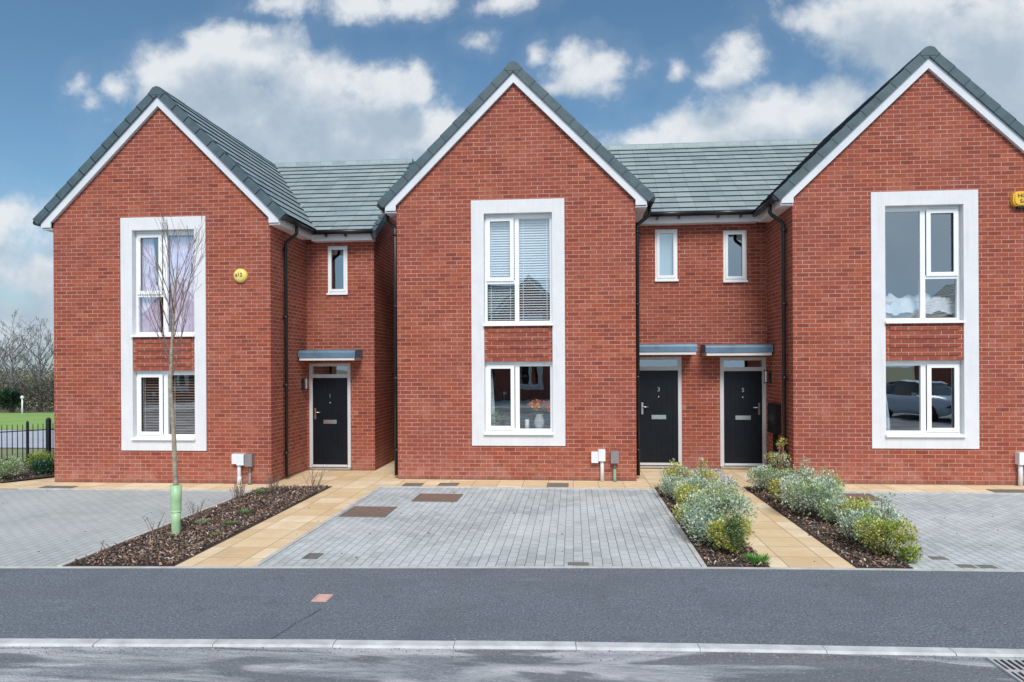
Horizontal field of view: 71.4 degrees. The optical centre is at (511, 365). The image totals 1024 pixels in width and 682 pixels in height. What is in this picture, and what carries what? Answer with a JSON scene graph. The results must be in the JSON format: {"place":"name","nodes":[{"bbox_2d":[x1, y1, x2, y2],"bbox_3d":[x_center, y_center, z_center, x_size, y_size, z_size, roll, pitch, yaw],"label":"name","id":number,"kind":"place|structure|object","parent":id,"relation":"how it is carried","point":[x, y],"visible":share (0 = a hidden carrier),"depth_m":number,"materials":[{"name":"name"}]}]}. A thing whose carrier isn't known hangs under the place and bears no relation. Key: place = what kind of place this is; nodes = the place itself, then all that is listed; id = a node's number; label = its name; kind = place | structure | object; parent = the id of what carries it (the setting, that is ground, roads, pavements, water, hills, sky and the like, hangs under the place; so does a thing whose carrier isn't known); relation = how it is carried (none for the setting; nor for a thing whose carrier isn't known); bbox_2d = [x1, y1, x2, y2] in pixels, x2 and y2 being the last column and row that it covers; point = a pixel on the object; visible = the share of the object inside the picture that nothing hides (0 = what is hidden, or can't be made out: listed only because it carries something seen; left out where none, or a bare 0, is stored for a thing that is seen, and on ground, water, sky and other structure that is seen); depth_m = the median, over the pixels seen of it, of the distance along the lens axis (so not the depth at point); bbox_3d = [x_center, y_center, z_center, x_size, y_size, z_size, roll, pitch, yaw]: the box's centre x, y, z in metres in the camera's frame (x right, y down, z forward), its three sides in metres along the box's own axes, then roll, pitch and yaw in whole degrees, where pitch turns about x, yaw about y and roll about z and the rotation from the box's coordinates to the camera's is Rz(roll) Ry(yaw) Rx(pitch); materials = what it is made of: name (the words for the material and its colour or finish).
{"place":"outdoors","nodes":[
{"label":"outdoors","id":0,"kind":"place"},
{"bbox_2d":[0,413,53,429],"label":"field","id":1,"kind":"structure","parent":0,"point":[8,420],"depth_m":42.90,"materials":[{"name":"green plant"}]},
{"bbox_2d":[20,396,23,414],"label":"lamp post","id":2,"kind":"object","parent":1,"relation":"on","point":[22,397],"visible":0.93,"depth_m":53.90,"materials":[{"name":"white metal"}]},
{"bbox_2d":[0,430,53,447],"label":"road","id":3,"kind":"structure","parent":0,"point":[39,433],"depth_m":24.62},
{"bbox_2d":[0,489,244,565],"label":"driveway","id":4,"kind":"structure","parent":0,"point":[46,523],"depth_m":9.96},
{"bbox_2d":[33,86,414,484],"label":"brick house","id":5,"kind":"structure","parent":0,"point":[284,368],"depth_m":13.07,"materials":[{"name":"brick"}]},
{"bbox_2d":[141,238,160,331],"bbox_3d":[-6.679,-1.478,13.195,0.385,1.782,0.051,0,0,5],"label":"curtain","id":6,"kind":"object","parent":5,"relation":"hanging from","point":[146,326],"visible":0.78,"depth_m":13.20,"materials":[{"name":"white fabric"}]},
{"bbox_2d":[130,230,194,336],"bbox_3d":[-6.329,-1.496,13.004,1.203,1.946,0.226,0,0,5],"label":"window","id":7,"kind":"structure","parent":5,"relation":"in","point":[142,234],"depth_m":13.06,"materials":[{"name":"white plastic"}]},
{"bbox_2d":[131,371,195,439],"bbox_3d":[-6.315,0.720,13.041,1.203,1.256,0.299,0,0,5],"label":"window","id":8,"kind":"structure","parent":5,"relation":"in","point":[145,435],"depth_m":13.08,"materials":[{"name":"white plastic"}]},
{"bbox_2d":[170,237,193,331],"bbox_3d":[-6.038,-1.481,13.145,0.563,1.782,0.051,0,0,5],"label":"curtain","id":9,"kind":"object","parent":5,"relation":"hanging from","point":[184,250],"visible":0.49,"depth_m":13.15,"materials":[{"name":"white fabric"}]},
{"bbox_2d":[309,363,350,469],"bbox_3d":[-3.697,1.030,14.509,0.865,2.154,0.139,0,0,5],"label":"front door","id":10,"kind":"structure","parent":5,"relation":"in","point":[329,394],"depth_m":14.51,"materials":[{"name":"metal"}]},
{"bbox_2d":[326,246,347,294],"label":"window","id":11,"kind":"structure","parent":5,"relation":"in","point":[331,291],"depth_m":14.46,"materials":[{"name":"white plastic"}]},
{"bbox_2d":[0,371,854,644],"bbox_3d":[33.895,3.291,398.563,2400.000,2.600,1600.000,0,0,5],"label":"ground","id":12,"kind":"structure","parent":0,"point":[4,451],"depth_m":20.37,"materials":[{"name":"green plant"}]},
{"bbox_2d":[0,387,22,412],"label":"evergreen bush","id":13,"kind":"object","parent":12,"relation":"on","point":[7,395],"visible":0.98,"depth_m":61.32,"materials":[{"name":"green plant"}]},
{"bbox_2d":[0,326,32,382],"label":"bare tree","id":14,"kind":"object","parent":12,"relation":"on","point":[6,375],"visible":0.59,"depth_m":68.75,"materials":[{"name":"brown plant"}]},
{"bbox_2d":[0,311,41,411],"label":"bare tree","id":15,"kind":"object","parent":12,"relation":"on","point":[11,370],"visible":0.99,"depth_m":64.06,"materials":[{"name":"brown plant"}]},
{"bbox_2d":[0,361,53,411],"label":"woodland brush","id":16,"kind":"object","parent":12,"relation":"on","point":[23,386],"visible":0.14,"depth_m":65.06,"materials":[{"name":"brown plant"}]},
{"bbox_2d":[0,315,53,411],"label":"bare tree","id":17,"kind":"object","parent":12,"relation":"on","point":[39,369],"visible":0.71,"depth_m":65.80,"materials":[{"name":"brown plant"}]},
{"bbox_2d":[0,417,53,463],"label":"railings","id":18,"kind":"object","parent":12,"relation":"on","point":[48,429],"visible":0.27,"depth_m":15.77,"materials":[{"name":"black metal"}]},
{"bbox_2d":[0,638,1023,657],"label":"kerb","id":19,"kind":"structure","parent":12,"relation":"on","point":[569,645],"depth_m":5.35,"materials":[{"name":"concrete"}]},
{"bbox_2d":[0,486,1023,571],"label":"edging","id":20,"kind":"object","parent":12,"relation":"on","point":[667,510],"visible":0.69,"depth_m":7.53,"materials":[{"name":"concrete"}]},
{"bbox_2d":[0,459,912,568],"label":"flower bed","id":21,"kind":"object","parent":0,"point":[739,563],"visible":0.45,"depth_m":8.58,"materials":[{"name":"brown wood"}]},
{"bbox_2d":[0,455,28,480],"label":"shrub","id":22,"kind":"object","parent":21,"relation":"on","point":[5,463],"visible":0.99,"depth_m":13.52,"materials":[{"name":"green plant"}]},
{"bbox_2d":[1,466,54,481],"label":"bark mulch","id":23,"kind":"object","parent":21,"relation":"on","point":[23,473],"visible":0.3,"depth_m":13.87,"materials":[{"name":"brown wood"}]},
{"bbox_2d":[24,449,53,467],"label":"shrub","id":24,"kind":"object","parent":21,"relation":"on","point":[33,456],"visible":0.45,"depth_m":14.67,"materials":[{"name":"green plant"}]},
{"bbox_2d":[27,458,54,474],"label":"shrub","id":25,"kind":"object","parent":21,"relation":"on","point":[39,466],"visible":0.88,"depth_m":14.04,"materials":[{"name":"green plant"}]},
{"bbox_2d":[142,512,165,533],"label":"dormant shrub","id":26,"kind":"object","parent":21,"relation":"on","point":[153,524],"visible":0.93,"depth_m":8.95,"materials":[{"name":"plant"}]},
{"bbox_2d":[137,188,213,485],"bbox_3d":[-4.287,0.014,8.937,0.865,4.216,1.272,0,0,-9],"label":"young tree","id":27,"kind":"object","parent":21,"relation":"on","point":[172,415],"visible":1,"depth_m":8.92,"materials":[{"name":"brown plant"}]},
{"bbox_2d":[170,484,181,535],"bbox_3d":[-4.207,1.806,8.929,0.140,0.630,0.140,0,0,5],"label":"tree guard","id":28,"kind":"object","parent":21,"relation":"on","point":[176,499],"visible":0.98,"depth_m":8.88,"materials":[{"name":"green plastic"}]},
{"bbox_2d":[186,499,204,519],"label":"dormant shrub","id":29,"kind":"object","parent":21,"relation":"on","point":[193,503],"visible":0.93,"depth_m":9.76,"materials":[{"name":"brown plant"}]},
{"bbox_2d":[69,484,328,565],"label":"bark mulch","id":30,"kind":"object","parent":21,"relation":"on","point":[191,540],"visible":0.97,"depth_m":9.08,"materials":[{"name":"brown wood"}]},
{"bbox_2d":[191,517,210,523],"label":"weed","id":31,"kind":"object","parent":30,"relation":"on","point":[201,521],"visible":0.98,"depth_m":9.49,"materials":[{"name":"green plant"}]},
{"bbox_2d":[209,531,220,536],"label":"weed","id":32,"kind":"object","parent":30,"relation":"on","point":[213,534],"visible":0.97,"depth_m":8.77,"materials":[{"name":"green plant"}]},
{"bbox_2d":[223,520,237,525],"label":"weed","id":33,"kind":"object","parent":30,"relation":"on","point":[229,522],"visible":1,"depth_m":9.41,"materials":[{"name":"green plant"}]},
{"bbox_2d":[235,509,252,513],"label":"weed","id":34,"kind":"object","parent":30,"relation":"on","point":[246,512],"visible":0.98,"depth_m":10.09,"materials":[{"name":"green plant"}]},
{"bbox_2d":[250,488,270,494],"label":"weed","id":35,"kind":"object","parent":30,"relation":"on","point":[257,492],"visible":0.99,"depth_m":11.66,"materials":[{"name":"green plant"}]},
{"bbox_2d":[230,477,246,500],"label":"dormant shrub","id":36,"kind":"object","parent":21,"relation":"on","point":[237,496],"visible":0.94,"depth_m":11.21,"materials":[{"name":"plant"}]},
{"bbox_2d":[265,473,279,491],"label":"dormant shrub","id":37,"kind":"object","parent":21,"relation":"on","point":[271,480],"visible":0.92,"depth_m":11.98,"materials":[{"name":"brown plant"}]},
{"bbox_2d":[301,463,325,488],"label":"dormant shrub","id":38,"kind":"object","parent":21,"relation":"on","point":[314,480],"visible":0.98,"depth_m":12.26,"materials":[{"name":"brown plant"}]},
{"bbox_2d":[657,473,688,499],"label":"shrub","id":39,"kind":"object","parent":21,"relation":"on","point":[664,481],"visible":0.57,"depth_m":11.15,"materials":[{"name":"green plant"}]},
{"bbox_2d":[659,459,693,486],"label":"shrub","id":40,"kind":"object","parent":21,"relation":"on","point":[679,469],"visible":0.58,"depth_m":11.81,"materials":[{"name":"green plant"}]},
{"bbox_2d":[672,503,698,524],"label":"shrub","id":41,"kind":"object","parent":21,"relation":"on","point":[676,513],"visible":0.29,"depth_m":9.37,"materials":[{"name":"green plant"}]},
{"bbox_2d":[673,480,709,512],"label":"shrub","id":42,"kind":"object","parent":21,"relation":"on","point":[684,488],"visible":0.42,"depth_m":9.98,"materials":[{"name":"green plant"}]},
{"bbox_2d":[670,472,714,500],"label":"shrub","id":43,"kind":"object","parent":21,"relation":"on","point":[691,481],"visible":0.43,"depth_m":10.65,"materials":[{"name":"green plant"}]},
{"bbox_2d":[687,457,720,485],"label":"shrub","id":44,"kind":"object","parent":21,"relation":"on","point":[707,474],"visible":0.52,"depth_m":11.51,"materials":[{"name":"green plant"}]},
{"bbox_2d":[684,504,731,549],"bbox_3d":[2.335,1.883,8.373,0.621,0.441,0.672,0,0,5],"label":"shrub","id":45,"kind":"object","parent":21,"relation":"on","point":[698,529],"visible":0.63,"depth_m":8.35,"materials":[{"name":"green plant"}]},
{"bbox_2d":[655,485,769,566],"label":"bark mulch","id":46,"kind":"object","parent":21,"relation":"on","point":[706,550],"visible":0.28,"depth_m":7.99,"materials":[{"name":"brown wood"}]},
{"bbox_2d":[740,552,770,563],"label":"grass tuft","id":47,"kind":"object","parent":46,"relation":"on","point":[754,558],"visible":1,"depth_m":7.49,"materials":[{"name":"green plant"}]},
{"bbox_2d":[702,476,732,513],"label":"shrub","id":48,"kind":"object","parent":21,"relation":"on","point":[718,491],"visible":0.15,"depth_m":9.77,"materials":[{"name":"green plant"}]},
{"bbox_2d":[675,474,760,539],"bbox_3d":[2.518,1.710,8.771,1.075,0.792,1.053,0,0,5],"label":"shrub","id":49,"kind":"object","parent":21,"relation":"on","point":[726,499],"visible":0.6,"depth_m":8.66,"materials":[{"name":"green plant"}]},
{"bbox_2d":[704,479,736,495],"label":"shrub","id":50,"kind":"object","parent":21,"relation":"on","point":[728,484],"visible":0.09,"depth_m":10.49,"materials":[{"name":"green plant"}]},
{"bbox_2d":[704,513,754,553],"bbox_3d":[2.431,1.865,7.920,0.544,0.456,0.530,0,0,-39],"label":"shrub","id":51,"kind":"object","parent":21,"relation":"on","point":[732,526],"visible":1,"depth_m":7.86,"materials":[{"name":"green plant"}]},
{"bbox_2d":[743,463,782,492],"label":"shrub","id":52,"kind":"object","parent":21,"relation":"on","point":[761,473],"visible":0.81,"depth_m":11.61,"materials":[{"name":"green plant"}]},
{"bbox_2d":[764,436,791,478],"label":"shrub","id":53,"kind":"object","parent":21,"relation":"on","point":[783,455],"visible":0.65,"depth_m":12.19,"materials":[{"name":"green plant"}]},
{"bbox_2d":[768,476,798,502],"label":"shrub","id":54,"kind":"object","parent":21,"relation":"on","point":[775,485],"visible":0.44,"depth_m":10.73,"materials":[{"name":"green plant"}]},
{"bbox_2d":[778,456,820,493],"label":"shrub","id":55,"kind":"object","parent":21,"relation":"on","point":[801,472],"visible":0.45,"depth_m":11.43,"materials":[{"name":"green plant"}]},
{"bbox_2d":[775,474,849,519],"bbox_3d":[4.116,1.794,9.845,0.981,0.602,0.909,0,0,5],"label":"shrub","id":56,"kind":"object","parent":21,"relation":"on","point":[819,489],"visible":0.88,"depth_m":9.74,"materials":[{"name":"green plant"}]},
{"bbox_2d":[744,485,910,567],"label":"bark mulch","id":57,"kind":"object","parent":21,"relation":"on","point":[884,562],"visible":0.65,"depth_m":8.66,"materials":[{"name":"brown wood"}]},
{"bbox_2d":[811,469,843,507],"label":"shrub","id":58,"kind":"object","parent":21,"relation":"on","point":[839,487],"visible":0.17,"depth_m":10.20,"materials":[{"name":"green plant"}]},
{"bbox_2d":[813,465,846,502],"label":"shrub","id":59,"kind":"object","parent":21,"relation":"on","point":[833,480],"visible":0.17,"depth_m":10.61,"materials":[{"name":"green plant"}]},
{"bbox_2d":[818,497,858,524],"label":"shrub","id":60,"kind":"object","parent":21,"relation":"on","point":[829,508],"visible":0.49,"depth_m":9.33,"materials":[{"name":"green plant"}]},
{"bbox_2d":[834,506,882,543],"bbox_3d":[4.081,1.868,8.321,0.578,0.433,0.548,0,0,5],"label":"shrub","id":61,"kind":"object","parent":21,"relation":"on","point":[848,522],"visible":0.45,"depth_m":8.32,"materials":[{"name":"green plant"}]},
{"bbox_2d":[835,493,883,529],"bbox_3d":[4.404,1.849,9.010,0.498,0.469,0.559,0,0,-22],"label":"shrub","id":62,"kind":"object","parent":21,"relation":"on","point":[859,503],"visible":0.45,"depth_m":9.03,"materials":[{"name":"green plant"}]},
{"bbox_2d":[866,491,903,540],"bbox_3d":[4.413,1.788,8.453,0.490,0.589,0.517,0,0,5],"label":"shrub","id":63,"kind":"object","parent":21,"relation":"on","point":[888,513],"visible":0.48,"depth_m":8.44,"materials":[{"name":"green plant"}]},
{"bbox_2d":[851,513,922,556],"bbox_3d":[4.093,1.852,7.772,0.689,0.483,0.612,0,0,5],"label":"shrub","id":64,"kind":"object","parent":21,"relation":"on","point":[887,530],"visible":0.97,"depth_m":7.73,"materials":[{"name":"green plant"}]},
{"bbox_2d":[896,545,923,562],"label":"shrub","id":65,"kind":"object","parent":21,"relation":"on","point":[909,551],"visible":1,"depth_m":7.49,"materials":[{"name":"green plant"}]},
{"bbox_2d":[260,487,700,566],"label":"driveway","id":66,"kind":"structure","parent":0,"point":[600,527],"depth_m":8.96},
{"bbox_2d":[301,553,323,558],"bbox_3d":[-2.204,2.122,7.891,0.170,0.038,0.230,0,0,5],"label":"stop tap cover","id":67,"kind":"object","parent":66,"relation":"on","point":[312,555],"visible":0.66,"depth_m":7.87,"materials":[{"name":"grey metal"}]},
{"bbox_2d":[338,506,396,516],"bbox_3d":[-2.065,2.121,10.293,0.660,0.038,0.720,0,0,5],"label":"inspection cover","id":68,"kind":"object","parent":66,"relation":"on","point":[363,511],"visible":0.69,"depth_m":10.29,"materials":[{"name":"brown metal"}]},
{"bbox_2d":[411,493,462,501],"bbox_3d":[-1.182,2.117,11.357,0.720,0.038,0.670,0,0,5],"label":"inspection cover","id":69,"kind":"object","parent":66,"relation":"on","point":[423,497],"visible":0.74,"depth_m":11.35,"materials":[{"name":"brown metal"}]},
{"bbox_2d":[568,562,588,565],"bbox_3d":[0.701,2.107,7.529,0.220,0.038,0.100,0,0,5],"label":"stop tap cover","id":70,"kind":"object","parent":66,"relation":"on","point":[580,563],"visible":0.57,"depth_m":7.53,"materials":[{"name":"grey metal"}]},
{"bbox_2d":[0,646,1018,681],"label":"road","id":71,"kind":"structure","parent":0,"point":[233,664],"depth_m":5.02,"materials":[{"name":"grey asphalt"}]},
{"bbox_2d":[986,657,1023,681],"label":"drain grate","id":72,"kind":"object","parent":71,"relation":"on","point":[1013,668],"visible":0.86,"depth_m":4.96,"materials":[{"name":"metal"}]},
{"bbox_2d":[0,568,1023,648],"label":"footway","id":73,"kind":"structure","parent":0,"point":[614,605],"depth_m":6.25,"materials":[{"name":"asphalt"}]},
{"bbox_2d":[271,608,321,638],"bbox_3d":[-1.763,2.105,5.838,0.023,0.001,0.728,0,0,17],"label":"tar seam","id":74,"kind":"object","parent":73,"relation":"on","point":[294,623],"visible":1,"depth_m":5.78,"materials":[{"name":"black asphalt"}]},
{"bbox_2d":[311,594,332,601],"bbox_3d":[-1.718,2.120,6.462,0.140,0.038,0.185,0,0,5],"label":"marker cover","id":75,"kind":"object","parent":73,"relation":"on","point":[322,597],"visible":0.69,"depth_m":6.44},
{"bbox_2d":[0,461,1023,492],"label":"paving","id":76,"kind":"structure","parent":0,"point":[384,475],"depth_m":12.79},
{"bbox_2d":[39,486,77,487],"bbox_3d":[-8.004,2.155,12.559,0.600,0.038,0.230,0,0,5],"label":"vent cover","id":77,"kind":"object","parent":76,"relation":"on","point":[58,486],"visible":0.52,"depth_m":12.56,"materials":[{"name":"grey metal"}]},
{"bbox_2d":[402,483,423,485],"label":"vent cover","id":78,"kind":"object","parent":76,"relation":"on","point":[413,484],"visible":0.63,"depth_m":12.64,"materials":[{"name":"grey metal"}]},
{"bbox_2d":[437,483,458,485],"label":"vent cover","id":79,"kind":"object","parent":76,"relation":"on","point":[447,484],"visible":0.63,"depth_m":12.62,"materials":[{"name":"grey metal"}]},
{"bbox_2d":[547,483,568,486],"bbox_3d":[0.804,2.111,12.518,0.380,0.038,0.400,0,0,5],"label":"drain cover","id":80,"kind":"object","parent":76,"relation":"on","point":[557,484],"visible":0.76,"depth_m":12.51,"materials":[{"name":"grey metal"}]},
{"bbox_2d":[986,489,1023,492],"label":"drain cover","id":81,"kind":"object","parent":76,"relation":"on","point":[1007,490],"visible":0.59,"depth_m":11.75,"materials":[{"name":"grey metal"}]},
{"bbox_2d":[0,0,1023,370],"label":"sky","id":82,"kind":"structure","parent":0,"point":[290,80],"materials":[{"name":"blue"}]},
{"bbox_2d":[176,486,855,567],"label":"path","id":83,"kind":"structure","parent":0,"point":[780,539],"depth_m":8.73,"materials":[{"name":"beige stone"}]},
{"bbox_2d":[377,61,699,480],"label":"brick house","id":84,"kind":"structure","parent":0,"point":[544,245],"depth_m":13.18,"materials":[{"name":"brick"}]},
{"bbox_2d":[491,369,494,425],"bbox_3d":[-0.392,0.577,13.425,0.150,1.150,0.054,0,0,5],"label":"curtain","id":85,"kind":"object","parent":84,"relation":"hanging from","point":[492,402],"visible":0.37,"depth_m":13.41,"materials":[{"name":"white fabric"}]},
{"bbox_2d":[491,410,506,425],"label":"pot plant","id":86,"kind":"object","parent":84,"relation":"in","point":[498,417],"visible":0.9,"depth_m":13.37,"materials":[{"name":"green plant"}]},
{"bbox_2d":[501,414,510,425],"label":"pot plant","id":87,"kind":"object","parent":84,"relation":"in","point":[507,422],"visible":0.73,"depth_m":13.38,"materials":[{"name":"green plant"}]},
{"bbox_2d":[483,213,552,325],"bbox_3d":[0.117,-1.768,13.182,1.281,2.075,0.315,0,0,5],"label":"window","id":88,"kind":"structure","parent":84,"relation":"in","point":[497,279],"depth_m":13.28,"materials":[{"name":"white plastic"}]},
{"bbox_2d":[484,361,553,434],"bbox_3d":[0.125,0.595,13.145,1.281,1.339,0.240,0,0,5],"label":"window","id":89,"kind":"structure","parent":84,"relation":"in","point":[515,429],"depth_m":13.20,"materials":[{"name":"white plastic"}]},
{"bbox_2d":[525,419,528,427],"bbox_3d":[0.284,1.086,13.367,0.084,0.165,0.082,0,0,5],"label":"candle","id":90,"kind":"object","parent":84,"relation":"on","point":[526,423],"visible":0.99,"depth_m":13.34,"materials":[{"name":"white wax"}]},
{"bbox_2d":[526,399,549,427],"bbox_3d":[0.512,0.900,13.332,0.538,0.556,0.375,0,0,5],"label":"vase","id":91,"kind":"object","parent":84,"relation":"on","point":[539,421],"visible":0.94,"depth_m":13.26,"materials":[{"name":"white ceramic"}]},
{"bbox_2d":[640,357,682,467],"bbox_3d":[2.981,0.945,14.489,0.923,2.256,0.148,0,0,5],"label":"front door","id":92,"kind":"structure","parent":84,"relation":"in","point":[660,391],"depth_m":14.48,"materials":[{"name":"metal"}]},
{"bbox_2d":[655,229,678,281],"bbox_3d":[3.130,-2.234,14.469,0.472,1.060,0.150,0,0,5],"label":"window","id":93,"kind":"structure","parent":84,"relation":"in","point":[665,239],"depth_m":14.47,"materials":[{"name":"white plastic"}]},
{"bbox_2d":[682,468,732,481],"bbox_3d":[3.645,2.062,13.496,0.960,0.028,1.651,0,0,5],"label":"shrub","id":94,"kind":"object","parent":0,"point":[722,473],"depth_m":13.58,"materials":[{"name":"plant"}]},
{"bbox_2d":[665,46,1023,485],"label":"brick house","id":95,"kind":"structure","parent":0,"point":[906,179],"depth_m":12.50,"materials":[{"name":"brick"}]},
{"bbox_2d":[723,230,747,282],"bbox_3d":[4.484,-2.197,14.347,0.484,1.049,0.135,0,0,5],"label":"window","id":96,"kind":"structure","parent":95,"relation":"in","point":[727,279],"depth_m":14.32,"materials":[{"name":"white plastic"}]},
{"bbox_2d":[720,357,766,468],"bbox_3d":[4.647,0.948,14.348,0.905,2.233,0.148,0,0,5],"label":"front door","id":97,"kind":"structure","parent":95,"relation":"in","point":[742,389],"depth_m":14.34,"materials":[{"name":"metal"}]},
{"bbox_2d":[886,396,889,429],"bbox_3d":[6.648,0.577,12.727,0.197,1.138,0.054,0,0,5],"label":"curtain","id":98,"kind":"object","parent":95,"relation":"hanging from","point":[887,420],"visible":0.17,"depth_m":12.72,"materials":[{"name":"white fabric"}]},
{"bbox_2d":[886,293,954,317],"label":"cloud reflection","id":99,"kind":"object","parent":95,"relation":"in","point":[906,306],"visible":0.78,"depth_m":12.69,"materials":[{"name":"beige fabric"}]},
{"bbox_2d":[885,206,965,322],"bbox_3d":[7.165,-1.765,12.446,1.327,2.054,0.240,0,0,5],"label":"window","id":100,"kind":"structure","parent":95,"relation":"in","point":[921,210],"depth_m":12.47,"materials":[{"name":"white plastic"}]},
{"bbox_2d":[885,360,966,436],"bbox_3d":[7.177,0.575,12.446,1.327,1.326,0.240,0,0,5],"label":"window","id":101,"kind":"structure","parent":95,"relation":"in","point":[925,367],"depth_m":12.47,"materials":[{"name":"white plastic"}]},
{"bbox_2d":[813,493,1023,569],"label":"driveway","id":102,"kind":"structure","parent":0,"point":[962,528],"depth_m":9.13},
{"bbox_2d":[832,493,881,500],"bbox_3d":[5.381,2.084,11.236,0.700,0.038,0.600,0,0,5],"label":"inspection cover","id":103,"kind":"object","parent":102,"relation":"on","point":[856,495],"visible":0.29,"depth_m":11.26,"materials":[{"name":"brown metal"}]},
{"bbox_2d":[927,556,948,559],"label":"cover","id":104,"kind":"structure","parent":102,"relation":"on","point":[937,558],"depth_m":7.67,"materials":[{"name":"grey concrete"}]},
{"bbox_2d":[955,564,977,567],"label":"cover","id":105,"kind":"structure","parent":102,"relation":"on","point":[965,565],"depth_m":7.37,"materials":[{"name":"grey concrete"}]},
{"bbox_2d":[976,565,996,567],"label":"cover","id":106,"kind":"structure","parent":102,"relation":"on","point":[986,566],"depth_m":7.36,"materials":[{"name":"grey concrete"}]}
]}

